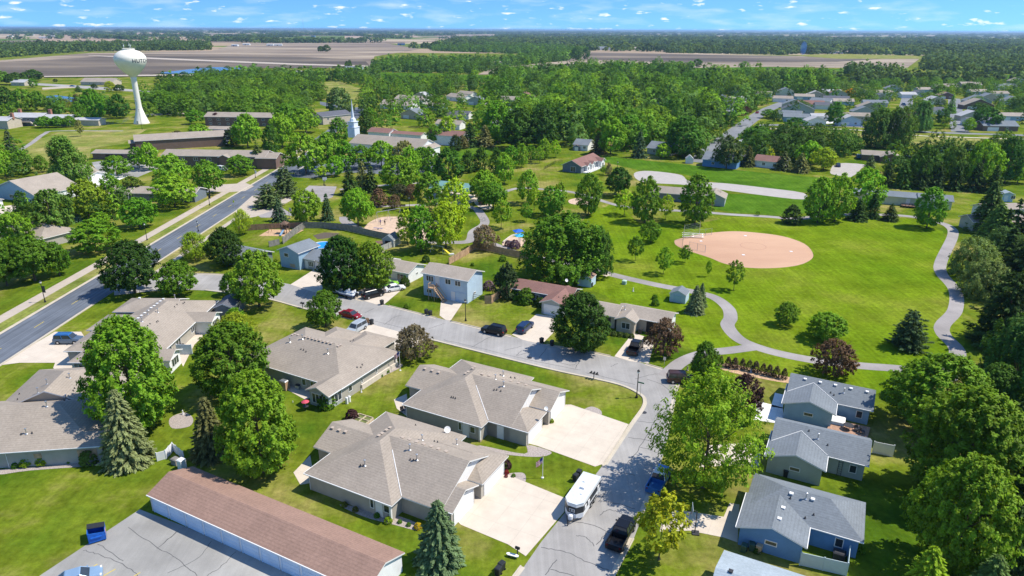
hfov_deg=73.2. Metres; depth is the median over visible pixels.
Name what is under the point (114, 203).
woodland
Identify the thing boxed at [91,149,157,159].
carport building
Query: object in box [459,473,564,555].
driveway
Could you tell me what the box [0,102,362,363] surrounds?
road arterial
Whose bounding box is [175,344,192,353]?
fence
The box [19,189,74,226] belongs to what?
leafy tree
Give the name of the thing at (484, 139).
pine tree
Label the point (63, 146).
cottonwood tree
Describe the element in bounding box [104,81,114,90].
leafy tree
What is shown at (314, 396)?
window
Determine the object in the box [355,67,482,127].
woodland
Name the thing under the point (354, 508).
shrub
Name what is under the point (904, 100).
road residential
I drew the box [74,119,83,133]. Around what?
bare tree
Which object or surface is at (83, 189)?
shade tree
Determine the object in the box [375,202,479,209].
park path
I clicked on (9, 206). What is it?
driveway
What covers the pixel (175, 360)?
window
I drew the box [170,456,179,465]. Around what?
planter box
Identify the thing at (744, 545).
wheelie bin
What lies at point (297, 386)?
air conditioner
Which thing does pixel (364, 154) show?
shade tree
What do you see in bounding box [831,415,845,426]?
hot tub
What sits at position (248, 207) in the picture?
driveway
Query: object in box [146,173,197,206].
shade tree
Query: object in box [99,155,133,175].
leafy tree
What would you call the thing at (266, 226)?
fence
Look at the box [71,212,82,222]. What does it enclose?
spruce tree
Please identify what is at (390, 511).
porch post
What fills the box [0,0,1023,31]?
sky
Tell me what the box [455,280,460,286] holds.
window
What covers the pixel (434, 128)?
leafy tree
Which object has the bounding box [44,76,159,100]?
grass field
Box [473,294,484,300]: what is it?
fence
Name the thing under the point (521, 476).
rock bed
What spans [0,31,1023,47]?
woodland
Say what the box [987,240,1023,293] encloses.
conifer tree
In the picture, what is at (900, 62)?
field soil
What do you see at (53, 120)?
leafy tree
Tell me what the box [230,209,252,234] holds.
young tree
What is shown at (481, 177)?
park tree
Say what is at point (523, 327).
hatchback car
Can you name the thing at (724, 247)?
infield
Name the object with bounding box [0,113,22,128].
apartment building
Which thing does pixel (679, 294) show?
garden shed
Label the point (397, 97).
house
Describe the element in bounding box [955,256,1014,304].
willow tree
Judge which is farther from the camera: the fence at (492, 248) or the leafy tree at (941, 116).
the leafy tree at (941, 116)
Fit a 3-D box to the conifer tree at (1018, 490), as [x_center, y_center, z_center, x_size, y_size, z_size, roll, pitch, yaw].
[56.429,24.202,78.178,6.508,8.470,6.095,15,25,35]
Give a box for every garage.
[212,294,244,318]
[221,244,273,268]
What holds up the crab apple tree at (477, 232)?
on the ground at (46, 515)
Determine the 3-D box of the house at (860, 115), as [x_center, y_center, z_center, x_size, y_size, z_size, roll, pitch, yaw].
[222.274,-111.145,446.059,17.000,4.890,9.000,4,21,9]
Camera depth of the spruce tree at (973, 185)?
246.77 m
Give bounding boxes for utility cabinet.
[176,457,186,468]
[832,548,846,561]
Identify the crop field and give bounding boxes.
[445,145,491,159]
[695,67,843,73]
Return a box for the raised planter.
[352,413,373,423]
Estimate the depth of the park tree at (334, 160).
266.37 m
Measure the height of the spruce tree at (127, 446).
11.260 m
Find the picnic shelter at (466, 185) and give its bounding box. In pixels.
[429,180,473,200]
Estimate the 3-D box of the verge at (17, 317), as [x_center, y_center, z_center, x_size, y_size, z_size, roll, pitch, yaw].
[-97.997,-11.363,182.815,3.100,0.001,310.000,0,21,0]
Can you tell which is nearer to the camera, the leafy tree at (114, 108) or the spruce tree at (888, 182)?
the spruce tree at (888, 182)
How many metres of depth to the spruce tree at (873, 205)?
210.88 m
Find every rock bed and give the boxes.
[0,461,99,473]
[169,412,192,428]
[340,505,417,529]
[386,364,402,374]
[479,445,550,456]
[509,472,525,480]
[585,407,601,414]
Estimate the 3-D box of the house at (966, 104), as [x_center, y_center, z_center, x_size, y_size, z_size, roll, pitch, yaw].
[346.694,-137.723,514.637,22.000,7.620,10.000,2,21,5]
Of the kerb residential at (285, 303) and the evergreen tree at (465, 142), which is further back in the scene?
the evergreen tree at (465, 142)
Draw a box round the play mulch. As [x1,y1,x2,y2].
[259,229,302,235]
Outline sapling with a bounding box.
[705,261,711,273]
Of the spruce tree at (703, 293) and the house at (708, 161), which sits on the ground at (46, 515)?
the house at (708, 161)
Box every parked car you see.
[58,565,102,575]
[338,308,361,318]
[380,279,399,287]
[383,283,405,292]
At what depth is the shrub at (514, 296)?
146.26 m
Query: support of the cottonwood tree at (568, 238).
on the ground at (46, 515)
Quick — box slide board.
[506,552,518,558]
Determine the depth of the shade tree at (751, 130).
334.44 m
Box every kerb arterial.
[0,151,307,333]
[0,304,93,365]
[150,201,250,266]
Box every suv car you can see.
[347,318,367,331]
[481,323,506,336]
[666,369,694,384]
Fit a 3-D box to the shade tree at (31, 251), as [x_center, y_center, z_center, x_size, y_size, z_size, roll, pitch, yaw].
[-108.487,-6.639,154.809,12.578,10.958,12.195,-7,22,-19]
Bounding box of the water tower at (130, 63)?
[113,42,149,124]
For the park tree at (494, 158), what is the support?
on the ground at (46, 515)
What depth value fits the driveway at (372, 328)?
131.31 m
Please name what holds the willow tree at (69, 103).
on the ground at (46, 515)
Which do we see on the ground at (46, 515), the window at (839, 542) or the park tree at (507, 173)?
the park tree at (507, 173)
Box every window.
[171,354,178,367]
[175,338,180,344]
[301,378,305,385]
[311,392,326,406]
[330,390,341,403]
[369,499,373,508]
[383,504,388,513]
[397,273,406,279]
[426,275,433,281]
[445,279,450,284]
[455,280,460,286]
[458,422,461,430]
[470,426,474,433]
[621,322,629,329]
[764,539,776,547]
[789,466,799,472]
[803,412,812,416]
[834,537,843,548]
[848,464,857,473]
[855,410,862,418]
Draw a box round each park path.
[21,130,97,148]
[283,197,321,215]
[339,217,364,228]
[340,182,428,189]
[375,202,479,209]
[427,209,489,243]
[496,243,569,264]
[506,187,632,208]
[594,268,901,371]
[651,209,965,380]
[658,344,761,376]
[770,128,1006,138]
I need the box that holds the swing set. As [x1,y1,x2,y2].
[375,208,400,221]
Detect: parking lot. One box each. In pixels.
[92,161,156,176]
[284,158,433,177]
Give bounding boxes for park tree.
[290,188,320,221]
[325,155,343,175]
[338,187,375,226]
[378,155,417,186]
[395,209,416,243]
[399,145,421,182]
[406,204,434,251]
[412,171,442,210]
[418,146,437,171]
[424,201,465,248]
[432,147,465,180]
[438,177,469,218]
[461,150,476,172]
[468,169,501,197]
[472,145,489,170]
[477,181,507,208]
[488,147,502,172]
[494,152,516,183]
[503,145,519,165]
[514,143,528,165]
[516,168,539,203]
[527,145,536,161]
[535,185,565,214]
[538,137,550,159]
[574,172,603,215]
[630,175,664,222]
[677,172,715,224]
[802,176,838,222]
[806,311,849,340]
[821,172,857,221]
[842,165,888,211]
[912,186,949,227]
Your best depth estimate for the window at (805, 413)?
100.74 m
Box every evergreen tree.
[223,129,239,146]
[358,109,374,133]
[448,135,462,150]
[460,134,468,148]
[780,203,804,224]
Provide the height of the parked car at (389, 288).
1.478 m
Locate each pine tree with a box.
[252,183,285,209]
[272,166,304,197]
[461,123,478,148]
[475,125,495,147]
[884,309,934,353]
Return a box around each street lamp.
[39,281,45,302]
[635,370,639,397]
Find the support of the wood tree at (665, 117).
on the ground at (46, 515)
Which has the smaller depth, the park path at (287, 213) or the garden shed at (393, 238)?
the garden shed at (393, 238)
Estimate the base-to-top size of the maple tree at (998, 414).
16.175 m
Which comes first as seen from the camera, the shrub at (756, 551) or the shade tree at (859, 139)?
the shrub at (756, 551)
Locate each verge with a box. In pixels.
[0,150,305,331]
[140,190,273,275]
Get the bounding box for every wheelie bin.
[494,564,502,575]
[497,559,505,570]
[572,472,578,481]
[576,468,581,476]
[741,542,747,552]
[748,540,754,551]
[756,543,763,552]
[783,469,788,477]
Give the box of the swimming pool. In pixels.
[316,241,327,249]
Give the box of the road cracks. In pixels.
[83,296,669,575]
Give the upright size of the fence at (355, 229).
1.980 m
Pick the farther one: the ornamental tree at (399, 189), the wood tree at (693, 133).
the wood tree at (693, 133)
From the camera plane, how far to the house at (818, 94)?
586.16 m
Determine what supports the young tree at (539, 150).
on the ground at (46, 515)
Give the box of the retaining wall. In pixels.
[502,233,516,242]
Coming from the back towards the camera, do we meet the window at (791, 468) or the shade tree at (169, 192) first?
the shade tree at (169, 192)
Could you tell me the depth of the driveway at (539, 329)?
132.06 m
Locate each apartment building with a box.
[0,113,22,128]
[9,109,105,125]
[128,130,224,149]
[160,149,283,168]
[203,112,272,126]
[313,110,350,124]
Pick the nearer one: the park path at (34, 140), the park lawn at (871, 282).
the park lawn at (871, 282)
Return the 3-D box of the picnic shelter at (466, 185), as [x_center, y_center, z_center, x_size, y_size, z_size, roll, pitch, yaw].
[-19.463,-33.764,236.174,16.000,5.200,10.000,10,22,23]
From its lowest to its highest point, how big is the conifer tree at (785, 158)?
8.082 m
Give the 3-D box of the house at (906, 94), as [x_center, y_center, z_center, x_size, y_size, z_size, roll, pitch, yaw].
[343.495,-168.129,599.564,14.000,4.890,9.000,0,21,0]
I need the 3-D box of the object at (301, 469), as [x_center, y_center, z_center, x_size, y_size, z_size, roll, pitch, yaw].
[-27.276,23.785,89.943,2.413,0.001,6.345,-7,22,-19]
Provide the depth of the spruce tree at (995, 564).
64.95 m
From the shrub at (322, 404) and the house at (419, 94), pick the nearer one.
the shrub at (322, 404)
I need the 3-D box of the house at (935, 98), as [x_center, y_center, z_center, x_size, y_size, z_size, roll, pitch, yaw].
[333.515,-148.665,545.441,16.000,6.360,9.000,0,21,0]
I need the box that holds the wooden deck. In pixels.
[828,423,869,437]
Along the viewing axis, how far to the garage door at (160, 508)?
81.18 m
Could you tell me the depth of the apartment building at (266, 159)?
283.62 m
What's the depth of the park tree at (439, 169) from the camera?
253.24 m
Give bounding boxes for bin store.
[279,378,289,390]
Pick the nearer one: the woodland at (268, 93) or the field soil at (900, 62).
the woodland at (268, 93)
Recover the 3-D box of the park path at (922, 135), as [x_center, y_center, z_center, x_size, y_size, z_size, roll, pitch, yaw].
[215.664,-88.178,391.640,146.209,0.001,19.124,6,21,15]
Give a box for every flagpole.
[394,350,400,370]
[536,457,543,478]
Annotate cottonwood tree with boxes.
[44,134,94,182]
[516,208,603,285]
[571,224,614,277]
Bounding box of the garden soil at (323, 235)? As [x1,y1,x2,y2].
[313,232,338,238]
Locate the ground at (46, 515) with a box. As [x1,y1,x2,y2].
[0,27,1023,575]
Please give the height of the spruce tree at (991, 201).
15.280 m
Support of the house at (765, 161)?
on the ground at (46, 515)
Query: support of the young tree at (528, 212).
on the ground at (46, 515)
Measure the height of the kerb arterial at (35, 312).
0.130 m
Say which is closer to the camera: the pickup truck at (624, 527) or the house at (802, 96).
the pickup truck at (624, 527)
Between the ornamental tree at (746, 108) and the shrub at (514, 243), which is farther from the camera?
the ornamental tree at (746, 108)
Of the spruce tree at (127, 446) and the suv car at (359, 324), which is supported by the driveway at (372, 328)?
the suv car at (359, 324)
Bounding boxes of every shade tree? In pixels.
[0,234,62,280]
[0,243,23,285]
[45,241,70,275]
[60,178,111,218]
[64,218,121,252]
[92,239,160,292]
[116,196,158,227]
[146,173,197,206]
[148,153,192,183]
[189,159,226,193]
[202,226,243,265]
[225,248,284,306]
[280,132,326,172]
[313,131,345,167]
[314,234,368,290]
[326,86,355,111]
[333,139,356,169]
[349,144,372,166]
[349,240,395,288]
[366,140,393,167]
[392,140,414,161]
[408,147,431,163]
[549,290,611,353]
[605,167,632,192]
[711,134,744,168]
[737,125,776,143]
[782,117,808,132]
[835,133,864,153]
[894,362,940,396]
[909,144,942,182]
[939,144,969,181]
[964,138,1009,182]
[978,362,1023,405]
[995,135,1023,182]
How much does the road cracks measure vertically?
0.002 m
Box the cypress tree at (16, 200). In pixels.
[12,190,27,212]
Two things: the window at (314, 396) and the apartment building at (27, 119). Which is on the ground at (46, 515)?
the apartment building at (27, 119)
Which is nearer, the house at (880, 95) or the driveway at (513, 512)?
the driveway at (513, 512)
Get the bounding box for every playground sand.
[364,217,434,238]
[502,237,524,247]
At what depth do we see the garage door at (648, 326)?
130.90 m
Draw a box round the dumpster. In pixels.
[86,522,105,543]
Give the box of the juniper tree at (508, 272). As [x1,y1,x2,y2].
[491,260,517,299]
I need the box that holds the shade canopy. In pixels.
[513,229,522,240]
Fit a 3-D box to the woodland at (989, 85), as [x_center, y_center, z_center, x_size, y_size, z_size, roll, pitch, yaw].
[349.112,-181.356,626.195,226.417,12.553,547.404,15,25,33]
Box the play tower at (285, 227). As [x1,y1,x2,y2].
[268,221,289,234]
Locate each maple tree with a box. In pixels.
[76,314,178,430]
[187,319,271,397]
[213,366,299,478]
[879,351,998,436]
[899,382,1023,514]
[899,451,1023,575]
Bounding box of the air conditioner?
[295,384,300,389]
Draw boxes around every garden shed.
[382,231,400,246]
[573,144,579,150]
[578,271,596,287]
[669,286,689,303]
[685,154,693,163]
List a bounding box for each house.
[0,172,76,202]
[0,364,141,467]
[1,222,75,244]
[11,79,32,85]
[63,294,221,373]
[79,165,105,182]
[80,78,121,84]
[105,185,206,201]
[248,327,399,408]
[277,238,350,271]
[303,412,508,525]
[367,127,426,138]
[369,257,425,282]
[380,99,419,109]
[394,95,427,102]
[400,108,425,119]
[402,359,568,445]
[415,92,430,95]
[420,262,484,303]
[426,130,467,145]
[435,119,465,129]
[446,93,471,101]
[447,110,471,119]
[458,90,477,96]
[466,96,487,104]
[501,96,515,104]
[511,278,582,315]
[562,153,605,172]
[573,138,593,150]
[589,300,678,334]
[646,141,679,155]
[651,186,727,206]
[702,151,742,168]
[713,550,804,575]
[735,473,865,562]
[754,154,790,168]
[764,417,871,485]
[772,95,793,101]
[775,87,793,95]
[777,110,802,116]
[781,101,814,113]
[781,373,875,427]
[782,99,795,106]
[782,113,809,121]
[793,93,814,99]
[797,100,824,107]
[803,115,825,125]
[806,90,823,97]
[810,97,833,101]
[810,113,827,119]
[814,102,832,109]
[822,95,849,98]
[828,89,846,95]
[833,98,854,105]
[834,114,862,125]
[846,112,870,120]
[849,105,873,112]
[853,188,953,209]
[855,101,879,110]
[860,100,888,106]
[860,150,899,162]
[874,93,890,100]
[883,84,902,91]
[897,92,917,97]
[911,90,925,96]
[913,87,932,92]
[922,96,945,104]
[931,107,944,114]
[936,91,953,98]
[954,109,981,120]
[957,82,981,87]
[957,98,994,108]
[958,214,1023,230]
[960,117,991,125]
[961,95,991,103]
[966,89,986,94]
[971,203,1023,214]
[973,120,1019,130]
[980,92,998,100]
[988,91,1009,96]
[999,96,1016,104]
[1000,112,1023,120]
[1001,190,1015,201]
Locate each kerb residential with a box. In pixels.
[197,273,223,274]
[204,290,356,320]
[388,305,436,318]
[430,338,646,466]
[449,320,511,336]
[512,565,524,575]
[546,344,610,356]
[609,537,633,575]
[638,492,651,518]
[645,363,661,369]
[666,383,679,432]
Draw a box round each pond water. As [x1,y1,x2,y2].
[46,95,73,101]
[162,67,240,73]
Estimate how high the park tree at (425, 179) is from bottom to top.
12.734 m
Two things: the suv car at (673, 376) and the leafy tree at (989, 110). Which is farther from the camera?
the leafy tree at (989, 110)
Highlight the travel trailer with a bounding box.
[565,471,600,525]
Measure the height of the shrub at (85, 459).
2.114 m
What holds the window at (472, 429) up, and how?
in the duplex house at (468, 399)
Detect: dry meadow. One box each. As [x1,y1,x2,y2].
[23,129,146,167]
[786,132,1012,146]
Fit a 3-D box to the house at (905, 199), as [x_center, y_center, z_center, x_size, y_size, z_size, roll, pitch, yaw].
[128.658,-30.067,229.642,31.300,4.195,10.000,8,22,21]
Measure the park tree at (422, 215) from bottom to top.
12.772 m
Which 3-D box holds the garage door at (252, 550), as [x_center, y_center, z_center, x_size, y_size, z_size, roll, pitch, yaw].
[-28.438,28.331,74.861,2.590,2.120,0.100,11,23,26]
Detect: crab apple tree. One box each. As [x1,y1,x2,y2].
[395,323,438,360]
[473,224,500,248]
[643,317,683,355]
[809,337,860,377]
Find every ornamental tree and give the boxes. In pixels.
[369,188,388,207]
[387,194,400,208]
[388,183,405,197]
[404,184,420,199]
[739,106,752,114]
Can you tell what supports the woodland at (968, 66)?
on the ground at (46, 515)
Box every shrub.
[11,462,18,469]
[18,459,30,467]
[34,458,46,466]
[78,450,98,466]
[316,395,336,410]
[341,501,347,507]
[345,409,358,419]
[352,506,358,512]
[374,512,379,518]
[384,516,392,524]
[399,277,409,285]
[413,522,421,530]
[422,255,429,262]
[482,280,494,290]
[499,255,506,261]
[504,240,510,246]
[504,459,511,470]
[509,239,520,248]
[511,290,518,300]
[516,287,535,305]
[534,297,542,307]
[605,163,611,175]
[651,298,659,306]
[695,150,704,158]
[724,356,731,367]
[731,357,738,368]
[739,358,745,369]
[745,359,753,370]
[751,360,759,372]
[753,546,761,554]
[760,363,766,374]
[765,364,772,376]
[772,365,780,377]
[781,368,787,379]
[857,543,864,554]
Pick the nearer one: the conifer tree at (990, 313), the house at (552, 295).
the conifer tree at (990, 313)
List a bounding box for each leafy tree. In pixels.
[0,70,11,82]
[0,72,28,82]
[0,86,17,106]
[0,149,15,176]
[0,210,35,244]
[7,88,35,108]
[9,149,33,172]
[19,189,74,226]
[21,69,43,79]
[27,78,38,86]
[30,90,47,107]
[33,116,51,125]
[33,155,48,170]
[49,116,63,125]
[60,115,75,125]
[69,101,87,116]
[77,88,106,117]
[89,211,111,227]
[98,172,125,206]
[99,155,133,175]
[103,99,113,115]
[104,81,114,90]
[105,93,130,116]
[112,84,124,90]
[121,176,146,190]
[127,146,144,166]
[134,142,158,167]
[151,259,198,294]
[184,109,204,122]
[187,123,209,131]
[205,311,260,347]
[218,272,239,293]
[221,153,255,174]
[226,307,243,321]
[229,112,262,147]
[261,125,280,151]
[264,112,298,147]
[271,103,300,122]
[288,108,321,132]
[304,289,341,326]
[323,44,330,50]
[328,116,348,141]
[363,107,380,127]
[425,124,442,141]
[438,116,456,131]
[569,46,583,59]
[581,47,590,58]
[633,487,692,560]
[644,362,774,496]
[655,143,671,158]
[690,340,723,379]
[693,59,702,66]
[760,109,774,117]
[761,145,774,155]
[794,140,821,163]
[808,147,837,169]
[825,101,844,123]
[843,65,852,75]
[907,100,933,131]
[935,109,949,123]
[946,95,956,113]
[962,117,976,130]
[972,105,1005,124]
[1007,165,1023,182]
[1015,367,1023,419]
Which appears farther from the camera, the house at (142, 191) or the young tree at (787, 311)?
the house at (142, 191)
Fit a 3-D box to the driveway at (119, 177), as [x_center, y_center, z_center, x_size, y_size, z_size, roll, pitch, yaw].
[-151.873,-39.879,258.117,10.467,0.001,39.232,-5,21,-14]
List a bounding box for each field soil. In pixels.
[0,43,416,76]
[0,54,370,75]
[35,34,85,41]
[89,37,204,41]
[345,34,419,37]
[437,34,491,37]
[478,52,918,74]
[589,53,869,61]
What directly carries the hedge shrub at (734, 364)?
on the mulch bed at (738, 370)
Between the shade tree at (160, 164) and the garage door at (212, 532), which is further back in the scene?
the shade tree at (160, 164)
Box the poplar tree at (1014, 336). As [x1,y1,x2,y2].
[976,312,1023,401]
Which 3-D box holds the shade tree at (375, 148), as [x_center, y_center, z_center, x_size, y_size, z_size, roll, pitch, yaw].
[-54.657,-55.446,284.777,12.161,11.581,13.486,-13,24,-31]
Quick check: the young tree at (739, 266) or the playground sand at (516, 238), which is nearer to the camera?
the young tree at (739, 266)
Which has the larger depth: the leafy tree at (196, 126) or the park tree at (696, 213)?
the leafy tree at (196, 126)
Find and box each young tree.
[178,231,208,259]
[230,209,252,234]
[313,166,328,175]
[491,197,511,227]
[520,203,532,221]
[527,187,538,205]
[534,146,544,162]
[550,140,561,153]
[555,181,567,200]
[600,165,606,172]
[614,189,634,214]
[627,235,644,257]
[638,220,661,241]
[655,247,673,272]
[659,193,675,219]
[678,244,692,259]
[726,259,746,290]
[774,301,800,324]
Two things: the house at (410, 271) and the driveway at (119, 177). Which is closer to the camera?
the house at (410, 271)
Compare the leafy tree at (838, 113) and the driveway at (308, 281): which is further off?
the leafy tree at (838, 113)
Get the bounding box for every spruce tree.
[1,128,19,155]
[46,97,53,112]
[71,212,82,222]
[74,85,81,91]
[97,389,160,477]
[186,397,230,467]
[251,143,262,168]
[270,197,288,222]
[319,194,335,221]
[339,164,359,195]
[355,161,370,192]
[363,163,379,193]
[411,499,465,575]
[588,132,608,154]
[631,129,647,158]
[683,285,705,316]
[700,283,707,307]
[740,145,754,167]
[844,199,868,222]
[865,188,880,219]
[876,162,895,186]
[880,203,899,222]
[890,160,913,189]
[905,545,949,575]
[909,163,930,190]
[928,161,949,190]
[944,163,967,192]
[963,180,1003,232]
[964,162,986,193]
[969,553,1010,575]
[983,164,1004,193]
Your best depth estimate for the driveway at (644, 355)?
122.84 m
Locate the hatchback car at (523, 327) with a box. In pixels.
[515,320,533,333]
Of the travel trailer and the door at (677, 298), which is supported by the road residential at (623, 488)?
the travel trailer
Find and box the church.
[347,100,439,154]
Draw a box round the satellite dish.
[444,426,450,432]
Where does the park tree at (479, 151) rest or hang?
on the ground at (46, 515)
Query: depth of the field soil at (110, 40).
3308.70 m
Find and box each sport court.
[259,210,284,217]
[299,186,335,201]
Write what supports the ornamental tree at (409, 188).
on the ground at (46, 515)
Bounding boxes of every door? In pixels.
[151,498,168,518]
[168,506,185,526]
[185,514,203,534]
[203,522,221,542]
[221,530,240,551]
[240,539,259,560]
[260,548,279,569]
[280,557,300,575]
[301,566,320,575]
[375,501,382,516]
[435,276,439,285]
[451,291,454,300]
[453,489,473,525]
[455,291,465,302]
[462,423,468,437]
[484,462,503,495]
[497,425,503,439]
[528,419,541,443]
[544,304,560,315]
[550,394,564,421]
[581,279,587,286]
[646,321,662,334]
[673,295,681,302]
[987,127,998,130]
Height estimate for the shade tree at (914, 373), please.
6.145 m
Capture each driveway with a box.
[0,205,15,213]
[3,332,83,364]
[53,362,71,368]
[96,174,126,185]
[180,334,204,365]
[198,183,252,191]
[235,196,291,217]
[288,386,309,399]
[291,270,324,292]
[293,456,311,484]
[348,283,405,305]
[359,323,423,349]
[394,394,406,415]
[440,299,461,320]
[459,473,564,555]
[512,314,555,343]
[529,405,628,465]
[615,333,652,362]
[660,503,738,541]
[702,442,759,466]
[755,403,782,422]
[771,393,782,407]
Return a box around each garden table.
[301,400,308,410]
[843,422,853,427]
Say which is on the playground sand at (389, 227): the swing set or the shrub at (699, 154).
the swing set
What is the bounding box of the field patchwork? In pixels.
[0,28,1017,54]
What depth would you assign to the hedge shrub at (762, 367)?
115.21 m
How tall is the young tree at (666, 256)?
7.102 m
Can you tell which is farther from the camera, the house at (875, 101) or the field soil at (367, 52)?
the field soil at (367, 52)
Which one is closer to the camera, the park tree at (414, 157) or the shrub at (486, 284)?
the shrub at (486, 284)
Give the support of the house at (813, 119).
on the ground at (46, 515)
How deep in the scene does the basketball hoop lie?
78.62 m
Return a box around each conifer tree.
[770,151,793,171]
[791,153,810,173]
[861,155,875,172]
[962,271,1023,348]
[966,203,1013,244]
[969,401,1023,472]
[973,494,1023,575]
[975,470,1023,528]
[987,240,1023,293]
[997,466,1023,517]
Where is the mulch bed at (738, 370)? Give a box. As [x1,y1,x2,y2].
[717,364,789,382]
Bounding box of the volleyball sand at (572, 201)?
[568,198,586,204]
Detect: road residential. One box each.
[114,274,675,575]
[693,102,782,162]
[759,124,1023,135]
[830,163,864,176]
[899,98,912,122]
[948,98,968,131]
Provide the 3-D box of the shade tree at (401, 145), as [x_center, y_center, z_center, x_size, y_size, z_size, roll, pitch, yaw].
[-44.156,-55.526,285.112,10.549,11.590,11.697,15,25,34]
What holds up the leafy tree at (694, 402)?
on the ground at (46, 515)
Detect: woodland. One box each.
[0,28,1023,42]
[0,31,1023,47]
[0,38,212,57]
[0,91,111,176]
[0,185,132,257]
[133,69,327,116]
[160,63,381,83]
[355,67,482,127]
[370,41,688,73]
[437,35,1023,55]
[466,56,841,152]
[665,39,1023,83]
[741,120,1023,182]
[770,75,1023,128]
[991,198,1023,519]
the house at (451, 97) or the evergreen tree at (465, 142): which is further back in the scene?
the house at (451, 97)
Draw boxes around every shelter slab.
[429,192,477,202]
[474,200,491,209]
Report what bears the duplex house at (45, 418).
on the ground at (46, 515)
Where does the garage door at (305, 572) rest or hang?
in the garage block at (290, 540)
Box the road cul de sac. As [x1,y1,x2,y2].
[634,171,805,198]
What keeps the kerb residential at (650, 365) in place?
on the ground at (46, 515)
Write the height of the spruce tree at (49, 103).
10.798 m
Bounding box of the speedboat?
[332,288,358,298]
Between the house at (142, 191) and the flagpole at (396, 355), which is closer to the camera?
the flagpole at (396, 355)
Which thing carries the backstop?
on the infield
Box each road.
[34,83,148,91]
[42,86,73,89]
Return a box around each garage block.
[146,466,404,575]
[207,126,239,132]
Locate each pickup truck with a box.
[605,514,636,552]
[626,338,643,355]
[645,464,671,495]
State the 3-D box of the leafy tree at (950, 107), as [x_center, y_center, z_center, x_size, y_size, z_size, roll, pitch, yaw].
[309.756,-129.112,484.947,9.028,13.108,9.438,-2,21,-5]
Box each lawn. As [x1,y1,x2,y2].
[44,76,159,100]
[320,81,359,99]
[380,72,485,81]
[553,202,964,393]
[599,156,850,192]
[714,194,821,214]
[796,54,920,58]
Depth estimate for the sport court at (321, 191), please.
245.46 m
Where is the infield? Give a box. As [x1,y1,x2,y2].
[674,231,812,267]
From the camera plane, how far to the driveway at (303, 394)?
109.15 m
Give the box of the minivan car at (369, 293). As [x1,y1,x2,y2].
[361,287,384,299]
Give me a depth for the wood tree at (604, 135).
313.27 m
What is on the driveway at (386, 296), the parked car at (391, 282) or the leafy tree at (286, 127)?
the parked car at (391, 282)
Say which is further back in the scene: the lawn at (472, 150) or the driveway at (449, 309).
the lawn at (472, 150)
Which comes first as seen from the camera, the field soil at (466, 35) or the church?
the church
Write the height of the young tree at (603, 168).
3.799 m
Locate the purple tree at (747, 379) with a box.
[727,372,764,416]
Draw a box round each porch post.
[389,507,392,520]
[478,428,481,441]
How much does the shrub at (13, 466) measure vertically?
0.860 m
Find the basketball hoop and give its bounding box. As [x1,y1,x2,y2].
[689,502,698,535]
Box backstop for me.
[682,221,700,246]
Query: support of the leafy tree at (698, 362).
on the ground at (46, 515)
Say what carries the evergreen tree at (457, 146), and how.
on the lawn at (472, 150)
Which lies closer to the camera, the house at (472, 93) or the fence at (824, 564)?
the fence at (824, 564)
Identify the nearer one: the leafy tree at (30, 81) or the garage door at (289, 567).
the garage door at (289, 567)
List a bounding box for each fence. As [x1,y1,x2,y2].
[155,442,183,461]
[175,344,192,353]
[237,222,302,230]
[268,239,279,246]
[282,221,304,243]
[305,222,388,238]
[381,242,391,249]
[449,243,532,264]
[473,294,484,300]
[485,284,511,303]
[799,545,850,575]
[872,441,894,456]
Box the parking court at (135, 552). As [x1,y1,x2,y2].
[40,509,291,575]
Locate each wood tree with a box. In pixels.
[479,100,511,142]
[500,107,538,146]
[522,103,559,144]
[557,110,583,132]
[598,116,629,154]
[612,114,647,146]
[651,114,678,140]
[662,116,705,154]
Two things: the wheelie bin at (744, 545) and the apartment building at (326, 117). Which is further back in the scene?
the apartment building at (326, 117)
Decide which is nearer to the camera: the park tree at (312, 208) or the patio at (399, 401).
the patio at (399, 401)
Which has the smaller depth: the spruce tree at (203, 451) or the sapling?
the spruce tree at (203, 451)
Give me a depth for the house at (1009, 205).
213.47 m
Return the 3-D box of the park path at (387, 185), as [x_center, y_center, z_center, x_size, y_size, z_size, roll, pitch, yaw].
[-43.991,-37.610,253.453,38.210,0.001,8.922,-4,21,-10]
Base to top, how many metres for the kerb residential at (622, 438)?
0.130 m
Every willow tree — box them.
[56,98,71,111]
[860,107,894,147]
[879,105,919,146]
[946,235,1002,279]
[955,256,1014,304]
[977,226,1023,257]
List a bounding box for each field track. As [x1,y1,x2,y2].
[44,74,193,76]
[89,55,367,66]
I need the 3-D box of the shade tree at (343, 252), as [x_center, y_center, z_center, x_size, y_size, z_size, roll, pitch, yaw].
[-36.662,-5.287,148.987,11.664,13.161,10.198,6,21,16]
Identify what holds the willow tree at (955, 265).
on the park lawn at (871, 282)
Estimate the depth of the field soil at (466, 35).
6384.32 m
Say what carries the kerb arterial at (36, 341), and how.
on the ground at (46, 515)
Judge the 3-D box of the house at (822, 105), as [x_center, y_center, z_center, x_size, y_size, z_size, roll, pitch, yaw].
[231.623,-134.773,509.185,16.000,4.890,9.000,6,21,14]
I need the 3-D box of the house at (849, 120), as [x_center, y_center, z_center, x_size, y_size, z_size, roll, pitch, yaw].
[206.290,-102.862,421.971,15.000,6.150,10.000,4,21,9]
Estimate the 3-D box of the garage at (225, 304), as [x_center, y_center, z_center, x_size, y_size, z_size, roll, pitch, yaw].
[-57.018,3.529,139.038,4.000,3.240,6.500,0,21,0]
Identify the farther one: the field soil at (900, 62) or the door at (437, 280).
the field soil at (900, 62)

